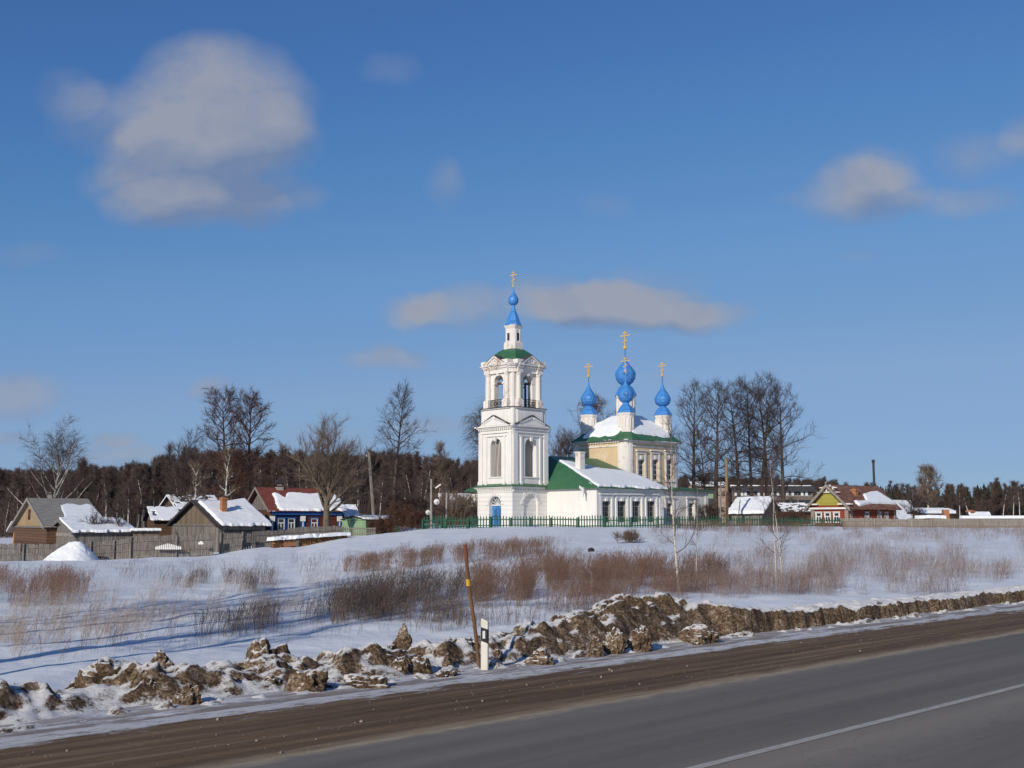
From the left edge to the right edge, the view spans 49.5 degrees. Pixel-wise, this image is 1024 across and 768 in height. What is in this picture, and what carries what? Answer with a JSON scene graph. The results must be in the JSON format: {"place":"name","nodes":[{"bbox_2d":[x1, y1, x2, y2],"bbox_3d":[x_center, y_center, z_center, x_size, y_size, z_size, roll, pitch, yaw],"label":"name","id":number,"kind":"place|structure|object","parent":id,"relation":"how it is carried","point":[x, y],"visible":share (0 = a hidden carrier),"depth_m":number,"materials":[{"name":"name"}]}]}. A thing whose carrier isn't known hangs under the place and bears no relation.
{"place":"outdoors","nodes":[
{"label":"outdoors","id":0,"kind":"place"},
{"bbox_2d":[0,521,1023,738],"bbox_3d":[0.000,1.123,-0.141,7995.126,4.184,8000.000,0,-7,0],"label":"snow field","id":1,"kind":"structure","parent":0,"point":[50,669],"depth_m":38.52,"materials":[{"name":"snow"}]},
{"bbox_2d":[0,558,102,606],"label":"dead stalks","id":2,"kind":"object","parent":1,"relation":"on","point":[60,575],"visible":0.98,"depth_m":40.86,"materials":[{"name":"plant"}]},
{"bbox_2d":[0,410,103,515],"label":"birch tree","id":3,"kind":"object","parent":1,"relation":"on","point":[62,486],"visible":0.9,"depth_m":127.52,"materials":[{"name":"brown plant"}]},
{"bbox_2d":[6,492,101,555],"bbox_3d":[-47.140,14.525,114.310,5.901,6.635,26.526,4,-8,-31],"label":"old house","id":4,"kind":"structure","parent":1,"relation":"on","point":[33,520],"depth_m":109.86,"materials":[{"name":"brown wood"}]},
{"bbox_2d":[42,541,98,560],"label":"snow heap","id":5,"kind":"object","parent":1,"relation":"on","point":[75,551],"visible":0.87,"depth_m":87.05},
{"bbox_2d":[52,517,134,557],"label":"plank shed","id":6,"kind":"structure","parent":1,"relation":"on","point":[71,529],"depth_m":97.10,"materials":[{"name":"wood"}]},
{"bbox_2d":[65,655,129,688],"bbox_3d":[-5.821,4.418,15.843,1.245,1.075,0.962,-5,-9,33],"label":"snow clod","id":7,"kind":"object","parent":1,"relation":"on","point":[98,671],"visible":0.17,"depth_m":15.63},
{"bbox_2d":[0,533,213,560],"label":"plank fence","id":8,"kind":"object","parent":1,"relation":"on","point":[134,546],"visible":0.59,"depth_m":90.57,"materials":[{"name":"grey wood"}]},
{"bbox_2d":[99,492,133,525],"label":"fruit tree","id":9,"kind":"object","parent":1,"relation":"on","point":[118,510],"visible":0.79,"depth_m":99.04,"materials":[{"name":"brown plant"}]},
{"bbox_2d":[122,481,135,522],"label":"wood edge birch","id":10,"kind":"object","parent":1,"relation":"on","point":[127,490],"visible":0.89,"depth_m":185.86,"materials":[{"name":"brown plant"}]},
{"bbox_2d":[131,470,151,527],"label":"wood edge birch","id":11,"kind":"object","parent":1,"relation":"on","point":[138,479],"visible":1,"depth_m":191.37,"materials":[{"name":"brown plant"}]},
{"bbox_2d":[131,528,160,556],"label":"lean to","id":12,"kind":"object","parent":1,"relation":"on","point":[139,532],"visible":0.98,"depth_m":96.86,"materials":[{"name":"wood"}]},
{"bbox_2d":[142,506,178,550],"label":"hay shed","id":13,"kind":"structure","parent":1,"relation":"on","point":[161,517],"depth_m":111.14,"materials":[{"name":"wood"}]},
{"bbox_2d":[151,650,170,668],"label":"snow clod","id":14,"kind":"object","parent":1,"relation":"on","point":[161,658],"visible":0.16,"depth_m":17.87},
{"bbox_2d":[156,442,183,504],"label":"bare tree","id":15,"kind":"object","parent":1,"relation":"on","point":[167,456],"visible":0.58,"depth_m":131.30,"materials":[{"name":"brown plant"}]},
{"bbox_2d":[159,424,208,506],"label":"bare tree","id":16,"kind":"object","parent":1,"relation":"on","point":[183,479],"visible":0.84,"depth_m":121.28,"materials":[{"name":"brown plant"}]},
{"bbox_2d":[171,683,202,704],"bbox_3d":[-4.400,4.292,14.938,0.476,0.538,0.259,-4,-8,31],"label":"snow clod","id":17,"kind":"object","parent":1,"relation":"on","point":[188,694],"visible":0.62,"depth_m":14.90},
{"bbox_2d":[159,494,217,510],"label":"dark house","id":18,"kind":"structure","parent":1,"relation":"on","point":[180,504],"depth_m":121.14,"materials":[{"name":"wood"}]},
{"bbox_2d":[183,459,213,499],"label":"pollard birch","id":19,"kind":"object","parent":1,"relation":"on","point":[198,479],"visible":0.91,"depth_m":111.54,"materials":[{"name":"grey plant"}]},
{"bbox_2d":[204,457,219,496],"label":"wood edge birch","id":20,"kind":"object","parent":1,"relation":"on","point":[210,471],"visible":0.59,"depth_m":189.14,"materials":[{"name":"brown plant"}]},
{"bbox_2d":[88,548,348,591],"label":"dead stalks","id":21,"kind":"object","parent":1,"relation":"on","point":[193,576],"visible":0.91,"depth_m":50.50,"materials":[{"name":"plant"}]},
{"bbox_2d":[166,496,271,552],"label":"plank barn","id":22,"kind":"structure","parent":1,"relation":"on","point":[225,514],"depth_m":101.96,"materials":[{"name":"wood"}]},
{"bbox_2d":[211,438,241,498],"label":"pollard birch","id":23,"kind":"object","parent":1,"relation":"on","point":[227,464],"visible":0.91,"depth_m":113.73,"materials":[{"name":"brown plant"}]},
{"bbox_2d":[194,383,265,497],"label":"tall tree","id":24,"kind":"object","parent":1,"relation":"on","point":[215,402],"visible":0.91,"depth_m":140.02,"materials":[{"name":"brown plant"}]},
{"bbox_2d":[219,533,242,553],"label":"leaning fence","id":25,"kind":"object","parent":1,"relation":"on","point":[234,543],"visible":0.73,"depth_m":93.27,"materials":[{"name":"grey wood"}]},
{"bbox_2d":[0,560,464,655],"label":"pale grass","id":26,"kind":"structure","parent":1,"relation":"on","point":[19,634],"depth_m":31.77,"materials":[{"name":"plant"}]},
{"bbox_2d":[0,600,469,661],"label":"dead stalks","id":27,"kind":"object","parent":1,"relation":"on","point":[181,630],"visible":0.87,"depth_m":25.18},
{"bbox_2d":[0,442,477,517],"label":"leafless wood","id":28,"kind":"object","parent":1,"relation":"on","point":[117,479],"visible":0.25,"depth_m":213.46,"materials":[{"name":"plant"}]},
{"bbox_2d":[0,481,477,537],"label":"brushwood","id":29,"kind":"object","parent":1,"relation":"on","point":[133,521],"visible":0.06,"depth_m":194.24,"materials":[{"name":"brown wood"}]},
{"bbox_2d":[218,384,283,499],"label":"tall tree","id":30,"kind":"object","parent":1,"relation":"on","point":[254,398],"visible":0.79,"depth_m":141.88,"materials":[{"name":"brown plant"}]},
{"bbox_2d":[245,637,293,658],"bbox_3d":[-3.982,4.697,17.741,0.993,1.288,0.599,-3,-8,19],"label":"snow clod","id":31,"kind":"object","parent":1,"relation":"on","point":[256,649],"visible":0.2,"depth_m":17.72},
{"bbox_2d":[279,456,296,487],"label":"wood edge birch","id":32,"kind":"object","parent":1,"relation":"on","point":[286,466],"visible":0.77,"depth_m":188.02,"materials":[{"name":"brown plant"}]},
{"bbox_2d":[247,478,346,539],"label":"blue house","id":33,"kind":"structure","parent":1,"relation":"on","point":[280,508],"depth_m":109.37,"materials":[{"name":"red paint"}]},
{"bbox_2d":[252,525,341,547],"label":"house fence","id":34,"kind":"object","parent":1,"relation":"on","point":[259,541],"visible":0.41,"depth_m":97.63,"materials":[{"name":"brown wood"}]},
{"bbox_2d":[284,668,328,691],"bbox_3d":[-2.997,4.414,16.122,0.666,0.575,0.393,0,-7,0],"label":"snow clod","id":35,"kind":"object","parent":1,"relation":"on","point":[310,680],"visible":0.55,"depth_m":16.07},
{"bbox_2d":[266,532,350,547],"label":"woodpile","id":36,"kind":"object","parent":1,"relation":"on","point":[293,540],"visible":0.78,"depth_m":95.28,"materials":[{"name":"brown wood"}]},
{"bbox_2d":[274,409,382,532],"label":"old maple","id":37,"kind":"object","parent":1,"relation":"on","point":[324,493],"visible":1,"depth_m":103.99,"materials":[{"name":"brown plant"}]},
{"bbox_2d":[192,589,481,637],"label":"dead stalks","id":38,"kind":"object","parent":1,"relation":"on","point":[372,602],"visible":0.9,"depth_m":28.47,"materials":[{"name":"plant"}]},
{"bbox_2d":[342,673,389,688],"bbox_3d":[-2.165,4.525,16.579,0.755,0.398,0.605,0,-7,0],"label":"snow clod","id":39,"kind":"object","parent":1,"relation":"on","point":[356,680],"visible":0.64,"depth_m":16.45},
{"bbox_2d":[340,515,399,535],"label":"green garage","id":40,"kind":"structure","parent":1,"relation":"on","point":[355,521],"depth_m":106.68,"materials":[{"name":"wood"}]},
{"bbox_2d":[366,452,375,514],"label":"utility pole","id":41,"kind":"object","parent":1,"relation":"on","point":[372,493],"visible":0.66,"depth_m":117.41,"materials":[{"name":"grey wood"}]},
{"bbox_2d":[363,513,394,533],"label":"shrub","id":42,"kind":"object","parent":1,"relation":"on","point":[380,525],"visible":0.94,"depth_m":103.87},
{"bbox_2d":[357,378,434,505],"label":"tall lime","id":43,"kind":"object","parent":1,"relation":"on","point":[397,463],"visible":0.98,"depth_m":138.24,"materials":[{"name":"brown plant"}]},
{"bbox_2d":[390,656,408,674],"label":"snow clod","id":44,"kind":"object","parent":1,"relation":"on","point":[400,664],"visible":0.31,"depth_m":17.79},
{"bbox_2d":[318,559,482,622],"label":"dead stalks","id":45,"kind":"object","parent":1,"relation":"on","point":[425,583],"visible":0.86,"depth_m":31.73,"materials":[{"name":"plant"}]},
{"bbox_2d":[383,498,420,532],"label":"shrub","id":46,"kind":"object","parent":1,"relation":"on","point":[393,516],"visible":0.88,"depth_m":103.05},
{"bbox_2d":[392,623,412,649],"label":"snow clod","id":47,"kind":"object","parent":1,"relation":"on","point":[402,640],"visible":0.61,"depth_m":22.25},
{"bbox_2d":[365,486,441,528],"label":"shrub","id":48,"kind":"object","parent":1,"relation":"on","point":[422,503],"visible":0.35,"depth_m":123.31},
{"bbox_2d":[395,508,430,530],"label":"shrub","id":49,"kind":"object","parent":1,"relation":"on","point":[415,518],"visible":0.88,"depth_m":101.94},
{"bbox_2d":[409,655,432,673],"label":"snow clod","id":50,"kind":"object","parent":1,"relation":"on","point":[419,664],"visible":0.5,"depth_m":17.92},
{"bbox_2d":[428,440,453,527],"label":"sapling","id":51,"kind":"object","parent":1,"relation":"on","point":[440,446],"visible":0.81,"depth_m":119.61,"materials":[{"name":"brown plant"}]},
{"bbox_2d":[434,667,457,677],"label":"snow clod","id":52,"kind":"object","parent":1,"relation":"on","point":[445,672],"visible":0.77,"depth_m":17.57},
{"bbox_2d":[424,489,477,527],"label":"shrub","id":53,"kind":"object","parent":1,"relation":"on","point":[463,504],"visible":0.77,"depth_m":116.32,"materials":[{"name":"plant"}]},
{"bbox_2d":[339,534,571,573],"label":"dead stalks","id":54,"kind":"object","parent":1,"relation":"on","point":[425,553],"visible":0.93,"depth_m":54.63,"materials":[{"name":"plant"}]},
{"bbox_2d":[449,396,483,492],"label":"weeping birch","id":55,"kind":"object","parent":1,"relation":"on","point":[476,435],"visible":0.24,"depth_m":139.31,"materials":[{"name":"brown plant"}]},
{"bbox_2d":[463,544,480,667],"bbox_3d":[-0.664,3.799,18.777,0.341,2.154,0.075,-3,-8,20],"label":"leaning pole","id":56,"kind":"object","parent":1,"relation":"on","point":[471,606],"visible":0.93,"depth_m":18.77,"materials":[{"name":"paint"}]},
{"bbox_2d":[481,618,488,669],"bbox_3d":[-0.453,4.389,18.444,0.130,0.992,0.093,-1,-7,6],"label":"marker post","id":57,"kind":"object","parent":1,"relation":"on","point":[484,644],"visible":0.89,"depth_m":18.42,"materials":[{"name":"white plastic"}]},
{"bbox_2d":[407,596,597,633],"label":"dead stalks","id":58,"kind":"object","parent":1,"relation":"on","point":[497,620],"visible":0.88,"depth_m":27.94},
{"bbox_2d":[0,584,1023,733],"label":"snow bank","id":59,"kind":"structure","parent":1,"relation":"on","point":[662,617],"depth_m":19.61,"materials":[{"name":"snow"}]},
{"bbox_2d":[524,647,554,664],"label":"snow clod","id":60,"kind":"object","parent":1,"relation":"on","point":[540,656],"visible":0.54,"depth_m":19.08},
{"bbox_2d":[548,428,574,456],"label":"tree behind refectory","id":61,"kind":"object","parent":1,"relation":"on","point":[562,445],"visible":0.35,"depth_m":149.84,"materials":[{"name":"brown plant"}]},
{"bbox_2d":[550,393,615,456],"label":"tree","id":62,"kind":"object","parent":1,"relation":"on","point":[598,403],"visible":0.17,"depth_m":152.43,"materials":[{"name":"brown plant"}]},
{"bbox_2d":[464,271,711,526],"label":"church","id":63,"kind":"structure","parent":1,"relation":"on","point":[608,470],"depth_m":112.52,"materials":[{"name":"white paint"}]},
{"bbox_2d":[587,636,605,656],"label":"snow clod","id":64,"kind":"object","parent":1,"relation":"on","point":[596,647],"visible":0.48,"depth_m":20.25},
{"bbox_2d":[461,543,742,609],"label":"dead stalks","id":65,"kind":"object","parent":1,"relation":"on","point":[524,581],"visible":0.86,"depth_m":37.64,"materials":[{"name":"plant"}]},
{"bbox_2d":[603,627,625,653],"bbox_3d":[1.920,5.012,20.699,0.510,0.958,0.352,-3,-8,26],"label":"snow clod","id":66,"kind":"object","parent":1,"relation":"on","point":[614,642],"visible":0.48,"depth_m":20.66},
{"bbox_2d":[610,528,643,542],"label":"shrub","id":67,"kind":"object","parent":1,"relation":"on","point":[630,536],"visible":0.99,"depth_m":73.14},
{"bbox_2d":[422,515,840,528],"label":"picket fence","id":68,"kind":"object","parent":1,"relation":"on","point":[550,524],"visible":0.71,"depth_m":100.31,"materials":[{"name":"green paint"}]},
{"bbox_2d":[527,566,742,611],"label":"dead stalks","id":69,"kind":"object","parent":1,"relation":"on","point":[619,589],"visible":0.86,"depth_m":32.88,"materials":[{"name":"plant"}]},
{"bbox_2d":[626,625,651,651],"bbox_3d":[2.417,5.051,21.116,0.520,0.939,0.330,-4,-8,27],"label":"snow clod","id":70,"kind":"object","parent":1,"relation":"on","point":[639,640],"visible":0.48,"depth_m":21.03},
{"bbox_2d":[651,412,704,591],"bbox_3d":[5.446,3.917,37.154,1.913,6.121,1.916,0,-7,0],"label":"young birch","id":71,"kind":"object","parent":1,"relation":"on","point":[673,513],"visible":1,"depth_m":37.04,"materials":[{"name":"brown plant"}]},
{"bbox_2d":[686,478,706,586],"bbox_3d":[6.591,5.285,39.481,1.104,3.954,1.411,1,-7,-7],"label":"young birch","id":72,"kind":"object","parent":1,"relation":"on","point":[694,543],"visible":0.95,"depth_m":39.37,"materials":[{"name":"brown plant"}]},
{"bbox_2d":[677,624,719,643],"bbox_3d":[3.805,5.213,22.681,0.819,0.631,0.737,0,-7,0],"label":"snow clod","id":73,"kind":"object","parent":1,"relation":"on","point":[706,632],"visible":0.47,"depth_m":22.55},
{"bbox_2d":[672,377,730,487],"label":"lime tree","id":74,"kind":"object","parent":1,"relation":"on","point":[690,421],"visible":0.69,"depth_m":150.30,"materials":[{"name":"brown plant"}]},
{"bbox_2d":[682,425,722,493],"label":"lime","id":75,"kind":"object","parent":1,"relation":"on","point":[699,464],"visible":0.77,"depth_m":147.71,"materials":[{"name":"brown plant"}]},
{"bbox_2d":[686,481,724,522],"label":"pale brick building","id":76,"kind":"structure","parent":1,"relation":"on","point":[710,496],"depth_m":171.52,"materials":[{"name":"brick"}]},
{"bbox_2d":[696,501,730,524],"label":"shrub","id":77,"kind":"object","parent":1,"relation":"on","point":[710,510],"visible":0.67,"depth_m":123.75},
{"bbox_2d":[678,377,752,522],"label":"lime tree","id":78,"kind":"object","parent":1,"relation":"on","point":[715,480],"visible":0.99,"depth_m":144.92,"materials":[{"name":"brown plant"}]},
{"bbox_2d":[725,459,728,522],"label":"wooden pole","id":79,"kind":"object","parent":1,"relation":"on","point":[726,489],"visible":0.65,"depth_m":116.42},
{"bbox_2d":[702,378,781,496],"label":"lime tree","id":80,"kind":"object","parent":1,"relation":"on","point":[736,460],"visible":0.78,"depth_m":149.19,"materials":[{"name":"brown plant"}]},
{"bbox_2d":[728,496,781,524],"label":"snow roofed shed","id":81,"kind":"structure","parent":1,"relation":"on","point":[749,505],"depth_m":121.69,"materials":[{"name":"snow"}]},
{"bbox_2d":[716,371,795,495],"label":"lime tree","id":82,"kind":"object","parent":1,"relation":"on","point":[749,459],"visible":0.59,"depth_m":152.67,"materials":[{"name":"brown plant"}]},
{"bbox_2d":[678,474,838,503],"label":"leafless wood","id":83,"kind":"object","parent":1,"relation":"on","point":[821,481],"visible":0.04,"depth_m":236.79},
{"bbox_2d":[720,370,800,495],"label":"lime tree","id":84,"kind":"object","parent":1,"relation":"on","point":[766,477],"visible":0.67,"depth_m":152.42,"materials":[{"name":"brown plant"}]},
{"bbox_2d":[737,370,787,495],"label":"lime tree","id":85,"kind":"object","parent":1,"relation":"on","point":[767,417],"visible":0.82,"depth_m":150.50,"materials":[{"name":"brown plant"}]},
{"bbox_2d":[652,562,874,595],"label":"dead stalks","id":86,"kind":"object","parent":1,"relation":"on","point":[767,579],"visible":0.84,"depth_m":36.58,"materials":[{"name":"plant"}]},
{"bbox_2d":[728,485,816,502],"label":"brick barrack","id":87,"kind":"structure","parent":1,"relation":"on","point":[802,493],"depth_m":184.79,"materials":[{"name":"brick"}]},
{"bbox_2d":[752,445,801,586],"bbox_3d":[9.352,4.641,39.249,1.899,5.102,1.810,-5,-9,36],"label":"young birch","id":88,"kind":"object","parent":1,"relation":"on","point":[771,474],"visible":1,"depth_m":39.10,"materials":[{"name":"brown plant"}]},
{"bbox_2d":[744,382,825,502],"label":"lime tree","id":89,"kind":"object","parent":1,"relation":"on","point":[781,460],"visible":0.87,"depth_m":149.39,"materials":[{"name":"brown plant"}]},
{"bbox_2d":[769,508,808,524],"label":"shrub","id":90,"kind":"object","parent":1,"relation":"on","point":[795,516],"visible":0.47,"depth_m":110.44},
{"bbox_2d":[778,502,810,524],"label":"brown building","id":91,"kind":"structure","parent":1,"relation":"on","point":[797,506],"depth_m":128.07,"materials":[{"name":"wood"}]},
{"bbox_2d":[635,525,1022,545],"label":"dry grass","id":92,"kind":"structure","parent":1,"relation":"on","point":[806,539],"depth_m":78.97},
{"bbox_2d":[804,482,901,526],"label":"red house","id":93,"kind":"structure","parent":1,"relation":"on","point":[840,501],"depth_m":113.64,"materials":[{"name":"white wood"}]},
{"bbox_2d":[697,527,1023,598],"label":"pale grass","id":94,"kind":"structure","parent":1,"relation":"on","point":[885,564],"depth_m":46.53,"materials":[{"name":"plant"}]},
{"bbox_2d":[893,500,912,524],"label":"barn behind","id":95,"kind":"structure","parent":1,"relation":"on","point":[901,514],"depth_m":123.07,"materials":[{"name":"wood"}]},
{"bbox_2d":[898,489,926,518],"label":"fruit tree","id":96,"kind":"object","parent":1,"relation":"on","point":[911,509],"visible":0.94,"depth_m":114.44,"materials":[{"name":"brown plant"}]},
{"bbox_2d":[804,477,1023,511],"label":"leafless wood","id":97,"kind":"object","parent":1,"relation":"on","point":[949,492],"visible":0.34,"depth_m":237.95,"materials":[{"name":"plant"}]},
{"bbox_2d":[913,463,943,507],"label":"birch","id":98,"kind":"object","parent":1,"relation":"on","point":[928,474],"visible":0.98,"depth_m":213.89,"materials":[{"name":"brown plant"}]},
{"bbox_2d":[840,518,1023,527],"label":"board fence","id":99,"kind":"object","parent":1,"relation":"on","point":[869,522],"visible":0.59,"depth_m":105.15,"materials":[{"name":"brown wood"}]},
{"bbox_2d":[908,508,955,517],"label":"shed","id":100,"kind":"structure","parent":1,"relation":"on","point":[931,511],"depth_m":117.77,"materials":[{"name":"wood"}]},
{"bbox_2d":[913,494,1023,518],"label":"brushwood","id":101,"kind":"object","parent":1,"relation":"on","point":[1009,511],"visible":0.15,"depth_m":236.36,"materials":[{"name":"brown wood"}]},
{"bbox_2d":[959,516,1023,527],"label":"snow topped wall","id":102,"kind":"structure","parent":1,"relation":"on","point":[991,517],"depth_m":106.56,"materials":[{"name":"snow"}]},
{"bbox_2d":[0,607,1023,767],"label":"road shoulder","id":103,"kind":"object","parent":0,"point":[105,746],"visible":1,"depth_m":14.73},
{"bbox_2d":[0,0,1023,514],"label":"sky","id":104,"kind":"structure","parent":0,"point":[326,206],"materials":[{"name":"blue"}]},
{"bbox_2d":[4,615,1020,765],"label":"gravel","id":105,"kind":"structure","parent":0,"point":[217,718],"depth_m":15.70,"materials":[{"name":"gravel"}]},
{"bbox_2d":[220,632,1023,767],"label":"road","id":106,"kind":"structure","parent":0,"point":[687,727],"depth_m":12.93,"materials":[{"name":"asphalt"}]},
{"bbox_2d":[687,684,1023,767],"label":"road centre line","id":107,"kind":"object","parent":106,"relation":"on","point":[735,757],"visible":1,"depth_m":12.71,"materials":[{"name":"paint"}]},
{"bbox_2d":[646,517,847,533],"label":"dry grass","id":108,"kind":"structure","parent":0,"point":[733,527],"depth_m":90.52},
{"bbox_2d":[747,452,794,581],"bbox_3d":[9.625,4.837,40.563,1.703,4.929,1.651,7,-10,-44],"label":"young birch","id":109,"kind":"object","parent":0,"point":[768,476],"visible":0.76,"depth_m":40.61,"materials":[{"name":"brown plant"}]},
{"bbox_2d":[842,521,1023,533],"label":"dry grass","id":110,"kind":"structure","parent":0,"point":[878,528],"depth_m":91.31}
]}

